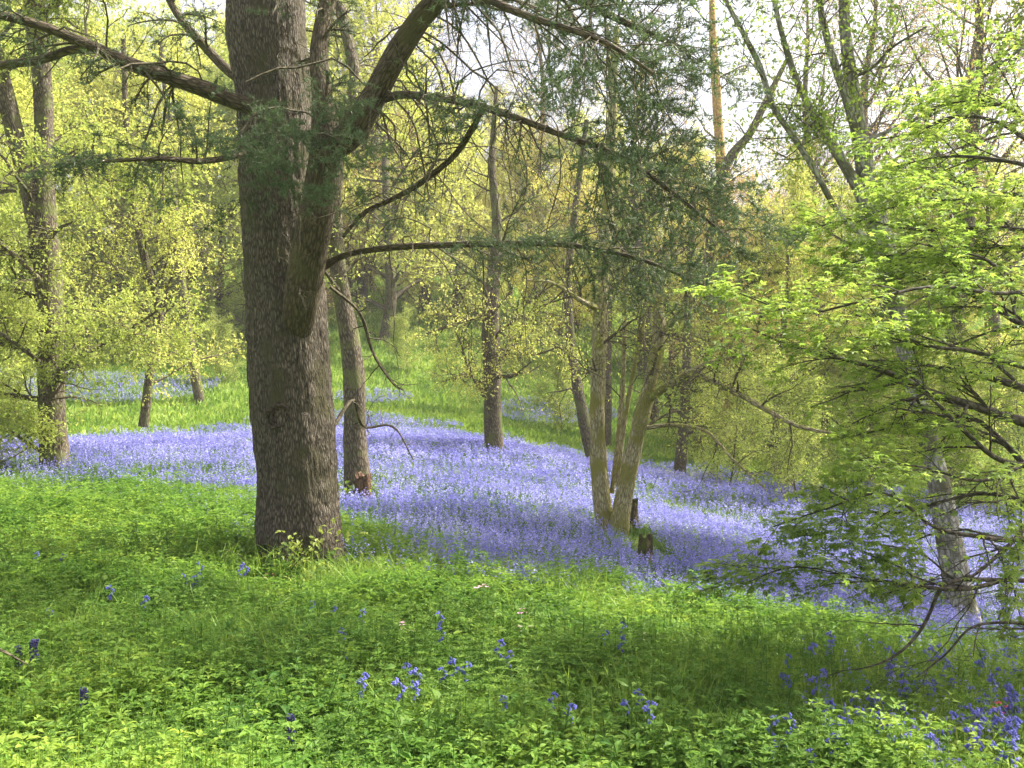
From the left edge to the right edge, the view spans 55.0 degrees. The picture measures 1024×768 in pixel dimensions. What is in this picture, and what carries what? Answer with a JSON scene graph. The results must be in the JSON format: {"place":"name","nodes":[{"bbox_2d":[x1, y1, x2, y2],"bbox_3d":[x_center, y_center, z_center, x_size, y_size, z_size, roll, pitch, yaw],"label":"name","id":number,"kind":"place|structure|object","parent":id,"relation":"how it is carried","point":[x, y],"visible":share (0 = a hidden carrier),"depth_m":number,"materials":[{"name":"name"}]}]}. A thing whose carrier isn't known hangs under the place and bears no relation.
{"place":"outdoors","nodes":[
{"label":"outdoors","id":0,"kind":"place"},
{"bbox_2d":[0,239,1023,767],"bbox_3d":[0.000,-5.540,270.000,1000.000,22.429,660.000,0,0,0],"label":"ground","id":1,"kind":"structure","parent":0,"point":[636,539],"depth_m":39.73,"materials":[{"name":"green plant"}]},
{"bbox_2d":[9,638,38,695],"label":"bugle flower","id":2,"kind":"object","parent":1,"relation":"on","point":[32,644],"visible":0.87,"depth_m":4.75,"materials":[{"name":"plant"}]},
{"bbox_2d":[0,0,87,416],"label":"lime tree","id":3,"kind":"object","parent":1,"relation":"on","point":[15,211],"visible":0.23,"depth_m":24.94,"materials":[{"name":"green plant"}]},
{"bbox_2d":[0,300,90,423],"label":"shrub","id":4,"kind":"object","parent":1,"relation":"on","point":[20,382],"visible":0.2,"depth_m":29.89,"materials":[{"name":"green plant"}]},
{"bbox_2d":[0,1,110,386],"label":"beech tree","id":5,"kind":"object","parent":1,"relation":"on","point":[19,93],"visible":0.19,"depth_m":33.99,"materials":[{"name":"green plant"}]},
{"bbox_2d":[0,5,133,291],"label":"beech tree","id":6,"kind":"object","parent":1,"relation":"on","point":[69,9],"visible":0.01,"depth_m":57.91,"materials":[{"name":"green plant"}]},
{"bbox_2d":[0,7,140,349],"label":"lime tree","id":7,"kind":"object","parent":1,"relation":"on","point":[20,266],"visible":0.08,"depth_m":44.52,"materials":[{"name":"green plant"}]},
{"bbox_2d":[1,14,150,327],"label":"beech tree","id":8,"kind":"object","parent":1,"relation":"on","point":[66,141],"visible":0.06,"depth_m":49.92,"materials":[{"name":"green plant"}]},
{"bbox_2d":[68,687,108,757],"bbox_3d":[-1.796,1.487,4.200,0.177,0.385,0.337,0,0,-31],"label":"bugle flower","id":9,"kind":"object","parent":1,"relation":"on","point":[83,691],"visible":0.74,"depth_m":4.19,"materials":[{"name":"plant"}]},
{"bbox_2d":[9,0,205,331],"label":"beech tree","id":10,"kind":"object","parent":1,"relation":"on","point":[108,77],"visible":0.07,"depth_m":48.74,"materials":[{"name":"green plant"}]},
{"bbox_2d":[0,0,218,470],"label":"beech tree","id":11,"kind":"object","parent":1,"relation":"on","point":[52,367],"visible":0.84,"depth_m":16.28,"materials":[{"name":"green plant"}]},
{"bbox_2d":[89,284,146,365],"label":"shrub","id":12,"kind":"object","parent":1,"relation":"on","point":[114,345],"visible":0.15,"depth_m":42.02,"materials":[{"name":"green plant"}]},
{"bbox_2d":[28,0,216,320],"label":"lime tree","id":13,"kind":"object","parent":1,"relation":"on","point":[112,29],"visible":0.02,"depth_m":53.67,"materials":[{"name":"green plant"}]},
{"bbox_2d":[16,0,246,426],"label":"tree","id":14,"kind":"object","parent":1,"relation":"on","point":[147,266],"visible":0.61,"depth_m":20.80,"materials":[{"name":"green plant"}]},
{"bbox_2d":[63,0,243,339],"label":"beech tree","id":15,"kind":"object","parent":1,"relation":"on","point":[133,91],"visible":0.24,"depth_m":47.55,"materials":[{"name":"green plant"}]},
{"bbox_2d":[78,0,243,325],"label":"beech tree","id":16,"kind":"object","parent":1,"relation":"on","point":[121,209],"visible":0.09,"depth_m":51.20,"materials":[{"name":"green plant"}]},
{"bbox_2d":[101,0,243,299],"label":"lime tree","id":17,"kind":"object","parent":1,"relation":"on","point":[164,5],"visible":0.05,"depth_m":61.95,"materials":[{"name":"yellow plant"}]},
{"bbox_2d":[122,24,238,404],"bbox_3d":[-12.253,-6.078,36.157,4.536,14.697,2.793,0,0,-27],"label":"pine tree","id":18,"kind":"object","parent":1,"relation":"on","point":[198,394],"visible":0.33,"depth_m":35.88,"materials":[{"name":"brown plant"}]},
{"bbox_2d":[167,20,242,318],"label":"beech tree","id":19,"kind":"object","parent":1,"relation":"on","point":[219,299],"visible":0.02,"depth_m":55.59,"materials":[{"name":"green plant"}]},
{"bbox_2d":[195,307,246,383],"bbox_3d":[-11.818,-1.323,40.009,2.346,3.656,2.410,0,0,-41],"label":"shrub","id":20,"kind":"object","parent":1,"relation":"on","point":[224,342],"visible":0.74,"depth_m":39.78,"materials":[{"name":"green plant"}]},
{"bbox_2d":[216,532,293,566],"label":"sapling","id":21,"kind":"object","parent":1,"relation":"on","point":[268,559],"visible":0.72,"depth_m":8.01,"materials":[{"name":"green plant"}]},
{"bbox_2d":[151,17,365,344],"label":"lime tree","id":22,"kind":"object","parent":1,"relation":"on","point":[217,197],"visible":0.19,"depth_m":45.43,"materials":[{"name":"green plant"}]},
{"bbox_2d":[285,712,295,759],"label":"bugle flower","id":23,"kind":"object","parent":1,"relation":"on","point":[291,717],"visible":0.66,"depth_m":3.79,"materials":[{"name":"plant"}]},
{"bbox_2d":[275,517,367,573],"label":"sapling","id":24,"kind":"object","parent":1,"relation":"on","point":[316,543],"visible":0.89,"depth_m":8.14,"materials":[{"name":"green plant"}]},
{"bbox_2d":[285,552,379,580],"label":"sapling","id":25,"kind":"object","parent":1,"relation":"on","point":[305,571],"visible":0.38,"depth_m":7.87,"materials":[{"name":"green plant"}]},
{"bbox_2d":[224,0,449,500],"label":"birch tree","id":26,"kind":"object","parent":1,"relation":"on","point":[355,451],"visible":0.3,"depth_m":14.88,"materials":[{"name":"brown plant"}]},
{"bbox_2d":[324,169,375,307],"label":"copper beech tree","id":27,"kind":"object","parent":1,"relation":"on","point":[328,290],"visible":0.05,"depth_m":51.71,"materials":[{"name":"green plant"}]},
{"bbox_2d":[338,480,374,497],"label":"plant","id":28,"kind":"object","parent":1,"relation":"on","point":[350,487],"visible":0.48,"depth_m":14.40,"materials":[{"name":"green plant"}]},
{"bbox_2d":[354,471,371,501],"bbox_3d":[-2.185,1.543,14.400,0.322,0.546,0.324,0,0,0],"label":"tree stump","id":29,"kind":"object","parent":1,"relation":"on","point":[362,481],"visible":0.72,"depth_m":14.31,"materials":[{"name":"brown wood"}]},
{"bbox_2d":[328,60,416,300],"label":"beech tree","id":30,"kind":"object","parent":1,"relation":"on","point":[353,281],"visible":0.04,"depth_m":59.24,"materials":[{"name":"green plant"}]},
{"bbox_2d":[238,0,509,341],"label":"beech tree","id":31,"kind":"object","parent":1,"relation":"on","point":[385,328],"visible":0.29,"depth_m":49.30,"materials":[{"name":"green plant"}]},
{"bbox_2d":[307,0,441,307],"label":"ash tree","id":32,"kind":"object","parent":1,"relation":"on","point":[364,291],"visible":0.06,"depth_m":59.71,"materials":[{"name":"green plant"}]},
{"bbox_2d":[345,136,416,292],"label":"maple tree","id":33,"kind":"object","parent":1,"relation":"on","point":[370,280],"visible":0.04,"depth_m":65.71,"materials":[{"name":"green plant"}]},
{"bbox_2d":[370,677,436,740],"bbox_3d":[-0.497,1.483,4.361,0.230,0.380,0.366,0,0,41],"label":"bluebell","id":34,"kind":"object","parent":1,"relation":"on","point":[395,682],"visible":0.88,"depth_m":4.34,"materials":[{"name":"plant"}]},
{"bbox_2d":[343,102,466,312],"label":"copper beech tree","id":35,"kind":"object","parent":1,"relation":"on","point":[401,251],"visible":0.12,"depth_m":58.07,"materials":[{"name":"green plant"}]},
{"bbox_2d":[0,0,811,570],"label":"cedar tree","id":36,"kind":"object","parent":1,"relation":"on","point":[296,142],"visible":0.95,"depth_m":7.44,"materials":[{"name":"green plant"}]},
{"bbox_2d":[381,302,432,371],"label":"shrub","id":37,"kind":"object","parent":1,"relation":"on","point":[401,332],"visible":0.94,"depth_m":43.90,"materials":[{"name":"green plant"}]},
{"bbox_2d":[406,680,437,733],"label":"bluebell","id":38,"kind":"object","parent":1,"relation":"on","point":[415,684],"visible":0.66,"depth_m":4.47,"materials":[{"name":"plant"}]},
{"bbox_2d":[374,92,470,288],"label":"lime tree","id":39,"kind":"object","parent":1,"relation":"on","point":[400,184],"visible":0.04,"depth_m":65.81,"materials":[{"name":"green plant"}]},
{"bbox_2d":[7,533,850,767],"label":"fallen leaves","id":40,"kind":"object","parent":1,"relation":"on","point":[273,574],"depth_m":5.12,"materials":[{"name":"plant"}]},
{"bbox_2d":[409,667,450,728],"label":"bluebell","id":41,"kind":"object","parent":1,"relation":"on","point":[414,671],"visible":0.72,"depth_m":4.55,"materials":[{"name":"plant"}]},
{"bbox_2d":[366,0,504,310],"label":"ash tree","id":42,"kind":"object","parent":1,"relation":"on","point":[425,295],"visible":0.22,"depth_m":59.72,"materials":[{"name":"green plant"}]},
{"bbox_2d":[396,100,525,321],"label":"beech tree","id":43,"kind":"object","parent":1,"relation":"on","point":[456,296],"visible":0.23,"depth_m":55.73,"materials":[{"name":"green plant"}]},
{"bbox_2d":[437,164,529,300],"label":"maple tree","id":44,"kind":"object","parent":1,"relation":"on","point":[485,263],"visible":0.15,"depth_m":61.60,"materials":[{"name":"green plant"}]},
{"bbox_2d":[400,68,590,452],"bbox_3d":[-0.329,-2.822,23.965,4.591,9.869,3.971,0,0,0],"label":"oak tree","id":45,"kind":"object","parent":1,"relation":"on","point":[490,392],"visible":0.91,"depth_m":23.55,"materials":[{"name":"green plant"}]},
{"bbox_2d":[439,68,563,297],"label":"beech tree","id":46,"kind":"object","parent":1,"relation":"on","point":[497,155],"visible":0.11,"depth_m":64.97,"materials":[{"name":"green plant"}]},
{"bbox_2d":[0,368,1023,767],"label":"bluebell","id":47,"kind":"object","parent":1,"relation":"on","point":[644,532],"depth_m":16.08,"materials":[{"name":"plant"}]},
{"bbox_2d":[0,467,1023,767],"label":"undergrowth","id":48,"kind":"object","parent":1,"relation":"on","point":[194,671],"visible":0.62,"depth_m":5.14,"materials":[{"name":"green plant"}]},
{"bbox_2d":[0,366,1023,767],"bbox_3d":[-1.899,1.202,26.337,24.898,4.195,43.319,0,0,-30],"label":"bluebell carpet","id":49,"kind":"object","parent":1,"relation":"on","point":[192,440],"visible":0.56,"depth_m":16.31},
{"bbox_2d":[485,101,547,272],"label":"beech tree","id":50,"kind":"object","parent":1,"relation":"on","point":[525,154],"visible":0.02,"depth_m":78.79,"materials":[{"name":"green plant"}]},
{"bbox_2d":[461,0,591,307],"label":"ash tree","id":51,"kind":"object","parent":1,"relation":"on","point":[512,78],"visible":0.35,"depth_m":63.32,"materials":[{"name":"green plant"}]},
{"bbox_2d":[469,123,587,316],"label":"maple tree","id":52,"kind":"object","parent":1,"relation":"on","point":[526,216],"visible":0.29,"depth_m":58.96,"materials":[{"name":"green plant"}]},
{"bbox_2d":[524,330,589,431],"bbox_3d":[1.818,0.122,35.958,2.849,4.439,2.927,0,0,1],"label":"shrub","id":53,"kind":"object","parent":1,"relation":"on","point":[554,403],"visible":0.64,"depth_m":35.74,"materials":[{"name":"green plant"}]},
{"bbox_2d":[518,33,607,228],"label":"ash tree","id":54,"kind":"object","parent":1,"relation":"on","point":[561,126],"visible":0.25,"depth_m":59.20,"materials":[{"name":"green plant"}]},
{"bbox_2d":[509,152,617,339],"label":"maple tree","id":55,"kind":"object","parent":1,"relation":"on","point":[589,317],"visible":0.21,"depth_m":51.45,"materials":[{"name":"green plant"}]},
{"bbox_2d":[563,703,576,762],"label":"bluebell","id":56,"kind":"object","parent":1,"relation":"on","point":[570,705],"visible":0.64,"depth_m":4.14,"materials":[{"name":"plant"}]},
{"bbox_2d":[522,94,623,457],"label":"leaning tree","id":57,"kind":"object","parent":1,"relation":"on","point":[582,416],"visible":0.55,"depth_m":25.89,"materials":[{"name":"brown plant"}]},
{"bbox_2d":[526,102,635,328],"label":"lime tree","id":58,"kind":"object","parent":1,"relation":"on","point":[557,175],"visible":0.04,"depth_m":57.70,"materials":[{"name":"green plant"}]},
{"bbox_2d":[540,85,658,314],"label":"beech tree","id":59,"kind":"object","parent":1,"relation":"on","point":[618,129],"visible":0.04,"depth_m":60.13,"materials":[{"name":"green plant"}]},
{"bbox_2d":[568,0,647,445],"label":"pine tree","id":60,"kind":"object","parent":1,"relation":"on","point":[608,419],"visible":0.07,"depth_m":33.86,"materials":[{"name":"brown plant"}]},
{"bbox_2d":[574,135,693,372],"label":"lime tree","id":61,"kind":"object","parent":1,"relation":"on","point":[619,271],"visible":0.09,"depth_m":48.03,"materials":[{"name":"green plant"}]},
{"bbox_2d":[629,497,638,530],"bbox_3d":[1.711,1.883,14.126,0.246,0.619,0.261,0,0,-29],"label":"tree stump","id":62,"kind":"object","parent":1,"relation":"on","point":[634,511],"visible":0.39,"depth_m":14.04,"materials":[{"name":"brown wood"}]},
{"bbox_2d":[619,700,657,749],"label":"bluebell","id":63,"kind":"object","parent":1,"relation":"on","point":[645,707],"visible":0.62,"depth_m":4.07,"materials":[{"name":"plant"}]},
{"bbox_2d":[537,0,747,420],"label":"ash tree","id":64,"kind":"object","parent":1,"relation":"on","point":[649,314],"visible":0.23,"depth_m":39.84,"materials":[{"name":"green plant"}]},
{"bbox_2d":[637,533,653,565],"bbox_3d":[1.559,1.944,11.496,0.235,0.405,0.231,0,0,0],"label":"tree stump","id":65,"kind":"object","parent":1,"relation":"on","point":[645,545],"visible":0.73,"depth_m":11.43,"materials":[{"name":"brown wood"}]},
{"bbox_2d":[614,120,712,332],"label":"lime tree","id":66,"kind":"object","parent":1,"relation":"on","point":[666,194],"visible":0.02,"depth_m":56.97,"materials":[{"name":"green plant"}]},
{"bbox_2d":[608,198,734,473],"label":"young tree","id":67,"kind":"object","parent":1,"relation":"on","point":[680,464],"visible":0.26,"depth_m":27.88,"materials":[{"name":"green plant"}]},
{"bbox_2d":[616,138,737,368],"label":"maple tree","id":68,"kind":"object","parent":1,"relation":"on","point":[672,351],"visible":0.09,"depth_m":49.50,"materials":[{"name":"green plant"}]},
{"bbox_2d":[650,348,732,463],"bbox_3d":[6.105,1.107,33.076,3.099,4.700,3.016,0,0,-19],"label":"shrub","id":69,"kind":"object","parent":1,"relation":"on","point":[697,449],"visible":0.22,"depth_m":32.92,"materials":[{"name":"green plant"}]},
{"bbox_2d":[499,26,909,535],"bbox_3d":[2.728,-1.364,13.499,5.650,7.585,3.919,0,0,26],"label":"multi stemmed tree","id":70,"kind":"object","parent":1,"relation":"on","point":[624,473],"visible":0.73,"depth_m":13.63,"materials":[{"name":"green plant"}]},
{"bbox_2d":[669,121,744,256],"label":"beech tree","id":71,"kind":"object","parent":1,"relation":"on","point":[708,151],"visible":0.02,"depth_m":77.83,"materials":[{"name":"green plant"}]},
{"bbox_2d":[669,0,764,440],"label":"pine tree","id":72,"kind":"object","parent":1,"relation":"on","point":[716,104],"visible":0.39,"depth_m":37.86,"materials":[{"name":"orange plant"}]},
{"bbox_2d":[663,345,780,486],"bbox_3d":[5.333,1.122,24.007,2.681,4.178,2.755,0,0,-28],"label":"shrub","id":73,"kind":"object","parent":1,"relation":"on","point":[734,434],"visible":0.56,"depth_m":24.07,"materials":[{"name":"green plant"}]},
{"bbox_2d":[638,153,813,454],"bbox_3d":[8.064,-2.834,36.502,6.542,11.624,7.648,0,0,12],"label":"tree","id":74,"kind":"object","parent":1,"relation":"on","point":[752,238],"visible":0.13,"depth_m":35.63,"materials":[{"name":"green plant"}]},
{"bbox_2d":[672,178,781,364],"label":"maple tree","id":75,"kind":"object","parent":1,"relation":"on","point":[733,276],"visible":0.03,"depth_m":49.76,"materials":[{"name":"green plant"}]},
{"bbox_2d":[694,29,824,449],"bbox_3d":[8.889,-4.830,36.140,4.589,15.762,3.795,0,0,0],"label":"pine tree","id":76,"kind":"object","parent":1,"relation":"on","point":[756,125],"visible":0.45,"depth_m":35.87,"materials":[{"name":"brown plant"}]},
{"bbox_2d":[754,715,779,767],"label":"bluebell","id":77,"kind":"object","parent":1,"relation":"on","point":[769,729],"visible":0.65,"depth_m":4.11,"materials":[{"name":"plant"}]},
{"bbox_2d":[682,141,871,473],"bbox_3d":[8.320,-2.153,29.572,6.068,10.899,6.359,0,0,-35],"label":"beech tree","id":78,"kind":"object","parent":1,"relation":"on","point":[775,266],"visible":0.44,"depth_m":29.88,"materials":[{"name":"green plant"}]},
{"bbox_2d":[748,233,854,389],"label":"maple tree","id":79,"kind":"object","parent":1,"relation":"on","point":[833,300],"visible":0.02,"depth_m":47.70,"materials":[{"name":"green plant"}]},
{"bbox_2d":[735,339,882,505],"bbox_3d":[6.366,1.192,21.981,2.849,4.439,2.927,0,0,-18],"label":"shrub","id":80,"kind":"object","parent":1,"relation":"on","point":[813,436],"visible":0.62,"depth_m":21.75,"materials":[{"name":"green plant"}]},
{"bbox_2d":[733,115,908,433],"bbox_3d":[12.502,-4.030,40.547,7.369,13.235,7.722,0,0,-19],"label":"beech tree","id":81,"kind":"object","parent":1,"relation":"on","point":[819,220],"visible":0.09,"depth_m":39.48,"materials":[{"name":"green plant"}]},
{"bbox_2d":[720,0,928,361],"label":"ash tree","id":82,"kind":"object","parent":1,"relation":"on","point":[805,82],"visible":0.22,"depth_m":52.12,"materials":[{"name":"green plant"}]},
{"bbox_2d":[673,20,1023,710],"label":"japanese maple","id":83,"kind":"object","parent":1,"relation":"on","point":[955,258],"visible":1,"depth_m":5.03,"materials":[{"name":"green plant"}]},
{"bbox_2d":[673,0,1023,623],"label":"sycamore tree","id":84,"kind":"object","parent":1,"relation":"on","point":[849,86],"visible":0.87,"depth_m":10.70,"materials":[{"name":"green plant"}]},
{"bbox_2d":[795,315,917,487],"bbox_3d":[8.848,0.878,25.087,3.443,5.223,3.351,0,0,-33],"label":"shrub","id":85,"kind":"object","parent":1,"relation":"on","point":[883,399],"visible":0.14,"depth_m":24.82,"materials":[{"name":"green plant"}]},
{"bbox_2d":[806,202,913,355],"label":"copper beech tree","id":86,"kind":"object","parent":1,"relation":"on","point":[852,292],"visible":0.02,"depth_m":55.73,"materials":[{"name":"green plant"}]},
{"bbox_2d":[734,0,1015,411],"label":"ash tree","id":87,"kind":"object","parent":1,"relation":"on","point":[884,122],"visible":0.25,"depth_m":46.19,"materials":[{"name":"green plant"}]},
{"bbox_2d":[781,154,981,480],"bbox_3d":[10.994,-1.736,30.297,6.002,10.315,5.904,0,0,40],"label":"lime tree","id":88,"kind":"object","parent":1,"relation":"on","point":[854,257],"visible":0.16,"depth_m":30.59,"materials":[{"name":"green plant"}]},
{"bbox_2d":[750,0,1023,487],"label":"ash tree","id":89,"kind":"object","parent":1,"relation":"on","point":[979,54],"visible":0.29,"depth_m":29.68,"materials":[{"name":"green plant"}]},
{"bbox_2d":[839,208,1014,442],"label":"copper beech tree","id":90,"kind":"object","parent":1,"relation":"on","point":[939,325],"visible":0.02,"depth_m":37.07,"materials":[{"name":"green plant"}]},
{"bbox_2d":[845,144,1023,468],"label":"beech tree","id":91,"kind":"object","parent":1,"relation":"on","point":[993,170],"visible":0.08,"depth_m":31.65,"materials":[{"name":"green plant"}]},
{"bbox_2d":[854,0,1023,69],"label":"elm tree","id":92,"kind":"object","parent":1,"relation":"on","point":[1020,17],"visible":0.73,"depth_m":15.59,"materials":[{"name":"green plant"}]},
{"bbox_2d":[869,0,1023,444],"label":"ash tree","id":93,"kind":"object","parent":1,"relation":"on","point":[995,318],"visible":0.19,"depth_m":40.18,"materials":[{"name":"green plant"}]},
{"bbox_2d":[920,724,978,766],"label":"bluebell","id":94,"kind":"object","parent":1,"relation":"on","point":[968,745],"visible":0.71,"depth_m":3.97,"materials":[{"name":"plant"}]},
{"bbox_2d":[883,325,1023,513],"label":"shrub","id":95,"kind":"object","parent":1,"relation":"on","point":[972,450],"visible":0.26,"depth_m":22.57,"materials":[{"name":"green plant"}]},
{"bbox_2d":[957,716,1022,765],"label":"bluebell","id":96,"kind":"object","parent":1,"relation":"on","point":[1018,721],"visible":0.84,"depth_m":4.23,"materials":[{"name":"plant"}]},
{"bbox_2d":[961,329,1023,493],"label":"shrub","id":97,"kind":"object","parent":1,"relation":"on","point":[1011,396],"visible":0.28,"depth_m":29.85,"materials":[{"name":"green plant"}]},
{"bbox_2d":[971,187,1023,406],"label":"lime tree","id":98,"kind":"object","parent":1,"relation":"on","point":[1009,308],"visible":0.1,"depth_m":43.37,"materials":[{"name":"green plant"}]},
{"bbox_2d":[991,705,1015,762],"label":"bluebell","id":99,"kind":"object","parent":1,"relation":"on","point":[995,710],"visible":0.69,"depth_m":4.43,"materials":[{"name":"plant"}]},
{"bbox_2d":[990,132,1023,242],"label":"elm tree","id":100,"kind":"object","parent":1,"relation":"on","point":[1020,174],"visible":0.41,"depth_m":30.27,"materials":[{"name":"green plant"}]},
{"bbox_2d":[1002,696,1013,722],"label":"bluebell","id":101,"kind":"object","parent":1,"relation":"on","point":[1006,699],"visible":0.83,"depth_m":4.78,"materials":[{"name":"purple plant"}]},
{"bbox_2d":[1002,739,1017,767],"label":"bluebell","id":102,"kind":"object","parent":1,"relation":"on","point":[1011,761],"visible":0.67,"depth_m":3.92,"materials":[{"name":"plant"}]},
{"bbox_2d":[996,146,1023,289],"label":"beech tree","id":103,"kind":"object","parent":1,"relation":"on","point":[1016,188],"visible":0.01,"depth_m":77.82,"materials":[{"name":"green plant"}]},
{"bbox_2d":[1006,691,1019,713],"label":"bluebell","id":104,"kind":"object","parent":1,"relation":"on","point":[1010,694],"visible":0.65,"depth_m":4.83,"materials":[{"name":"plant"}]},
{"bbox_2d":[0,0,1023,264],"label":"sky","id":105,"kind":"structure","parent":0,"point":[474,78],"materials":[{"name":"white"}]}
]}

